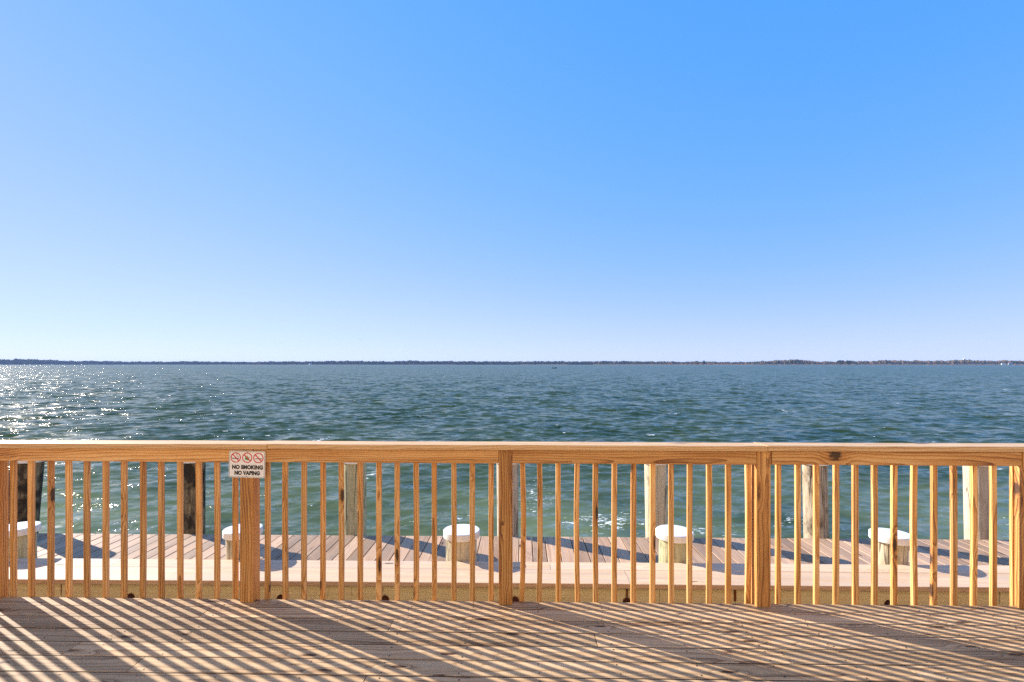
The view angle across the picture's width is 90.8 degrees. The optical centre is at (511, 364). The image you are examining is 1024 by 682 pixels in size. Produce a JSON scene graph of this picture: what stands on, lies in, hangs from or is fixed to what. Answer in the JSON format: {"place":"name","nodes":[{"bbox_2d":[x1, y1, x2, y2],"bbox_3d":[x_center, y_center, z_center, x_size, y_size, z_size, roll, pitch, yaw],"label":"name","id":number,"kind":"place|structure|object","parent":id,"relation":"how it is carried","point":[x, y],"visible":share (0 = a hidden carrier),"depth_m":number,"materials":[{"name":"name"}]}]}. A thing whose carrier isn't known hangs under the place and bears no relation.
{"place":"outdoors","nodes":[
{"label":"outdoors","id":0,"kind":"place"},
{"bbox_2d":[0,365,1023,539],"bbox_3d":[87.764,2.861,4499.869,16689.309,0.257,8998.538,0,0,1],"label":"water","id":1,"kind":"structure","parent":0,"point":[776,403],"depth_m":25.27,"materials":[{"name":"teal liquid"}]},
{"bbox_2d":[9,521,40,557],"bbox_3d":[-4.375,3.099,4.470,0.327,3.337,0.316,0,0,1],"label":"bollard","id":2,"kind":"object","parent":1,"relation":"in","point":[22,539],"visible":0.19,"depth_m":4.42,"materials":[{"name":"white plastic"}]},
{"bbox_2d":[9,461,44,532],"bbox_3d":[-5.960,2.928,6.077,0.632,3.680,0.344,0,0,1],"label":"piling","id":3,"kind":"object","parent":1,"relation":"in","point":[22,493],"visible":0.18,"depth_m":5.97,"materials":[{"name":"black wood"}]},
{"bbox_2d":[184,462,205,534],"bbox_3d":[-3.800,2.933,6.035,0.284,3.669,0.284,0,0,1],"label":"piling","id":4,"kind":"object","parent":1,"relation":"in","point":[189,498],"visible":0.14,"depth_m":5.93,"materials":[{"name":"black wood"}]},
{"bbox_2d":[222,524,262,559],"bbox_3d":[-2.342,3.099,4.433,0.350,3.337,0.330,0,0,1],"label":"bollard","id":5,"kind":"object","parent":1,"relation":"in","point":[227,534],"visible":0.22,"depth_m":4.31,"materials":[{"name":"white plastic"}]},
{"bbox_2d":[344,462,366,535],"bbox_3d":[-1.860,2.933,5.997,0.304,3.669,0.304,0,0,1],"label":"piling","id":6,"kind":"object","parent":1,"relation":"in","point":[350,477],"visible":0.23,"depth_m":5.88,"materials":[{"name":"beige wood"}]},
{"bbox_2d":[443,524,479,561],"bbox_3d":[-0.439,3.101,4.395,0.316,3.334,0.316,0,0,1],"label":"bollard","id":7,"kind":"object","parent":1,"relation":"in","point":[463,542],"visible":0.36,"depth_m":4.29,"materials":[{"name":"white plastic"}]},
{"bbox_2d":[496,463,518,535],"bbox_3d":[-0.052,2.933,5.962,0.304,3.669,0.304,0,0,1],"label":"piling","id":8,"kind":"object","parent":1,"relation":"in","point":[515,505],"visible":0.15,"depth_m":5.88,"materials":[{"name":"beige wood"}]},
{"bbox_2d":[9,558,1009,605],"bbox_3d":[0.112,2.813,4.037,19.267,2.310,0.423,0,0,1],"label":"bulkhead","id":9,"kind":"object","parent":1,"relation":"in","point":[568,582],"visible":0.23,"depth_m":3.91,"materials":[{"name":"brown wood"}]},
{"bbox_2d":[37,533,1008,565],"bbox_3d":[0.601,2.117,5.165,18.200,0.282,1.261,0,0,1],"label":"dock","id":10,"kind":"object","parent":1,"relation":"in","point":[567,549],"visible":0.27,"depth_m":5.40,"materials":[{"name":"brown wood"}]},
{"bbox_2d":[644,464,666,537],"bbox_3d":[1.693,2.933,5.928,0.315,3.669,0.292,0,0,1],"label":"piling","id":11,"kind":"object","parent":1,"relation":"in","point":[661,494],"visible":0.23,"depth_m":5.82,"materials":[{"name":"beige wood"}]},
{"bbox_2d":[656,525,693,562],"bbox_3d":[1.391,3.100,4.365,0.343,3.336,0.316,0,0,1],"label":"bollard","id":12,"kind":"object","parent":1,"relation":"in","point":[680,544],"visible":0.32,"depth_m":4.28,"materials":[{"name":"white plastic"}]},
{"bbox_2d":[802,465,828,538],"bbox_3d":[3.554,2.933,5.892,0.353,3.670,0.298,0,0,1],"label":"piling","id":13,"kind":"object","parent":1,"relation":"in","point":[807,481],"visible":0.25,"depth_m":5.80,"materials":[{"name":"beige wood"}]},
{"bbox_2d":[868,528,909,564],"bbox_3d":[3.222,3.103,4.328,0.348,3.331,0.342,0,0,1],"label":"bollard","id":14,"kind":"object","parent":1,"relation":"in","point":[884,546],"visible":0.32,"depth_m":4.23,"materials":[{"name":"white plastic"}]},
{"bbox_2d":[962,466,988,539],"bbox_3d":[5.399,2.933,5.856,0.322,3.669,0.284,0,0,1],"label":"piling","id":15,"kind":"object","parent":1,"relation":"in","point":[983,499],"visible":0.16,"depth_m":5.75,"materials":[{"name":"beige wood"}]},
{"bbox_2d":[0,597,1023,681],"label":"deck","id":16,"kind":"structure","parent":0,"point":[54,639],"depth_m":2.86,"materials":[{"name":"brown wood"}]},
{"bbox_2d":[0,440,1023,609],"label":"railing","id":17,"kind":"object","parent":16,"relation":"on","point":[757,459],"visible":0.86,"depth_m":3.32,"materials":[{"name":"brown wood"}]},
{"bbox_2d":[229,450,265,477],"bbox_3d":[-1.741,0.657,3.320,0.240,0.176,0.005,1,0,1],"label":"no smoking sign","id":18,"kind":"object","parent":17,"relation":"attached to","point":[247,464],"visible":1,"depth_m":3.32,"materials":[{"name":"white"}]},
{"bbox_2d":[0,0,1023,361],"label":"sky","id":19,"kind":"structure","parent":0,"point":[181,180],"materials":[{"name":"blue"}]},
{"bbox_3d":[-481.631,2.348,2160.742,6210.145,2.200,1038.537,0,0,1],"label":"far shore","id":20,"kind":"structure","parent":0,"visible":0},
{"bbox_2d":[0,358,1023,364],"bbox_3d":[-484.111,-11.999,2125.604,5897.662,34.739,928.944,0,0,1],"label":"woodland","id":21,"kind":"object","parent":20,"relation":"on","point":[58,362],"visible":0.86,"depth_m":2340.93,"materials":[{"name":"green plant"}]},
{"bbox_2d":[0,364,1023,364],"bbox_3d":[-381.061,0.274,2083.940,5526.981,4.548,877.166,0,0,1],"label":"marsh grass","id":22,"kind":"structure","parent":20,"relation":"on","point":[601,364],"depth_m":1975.27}
]}

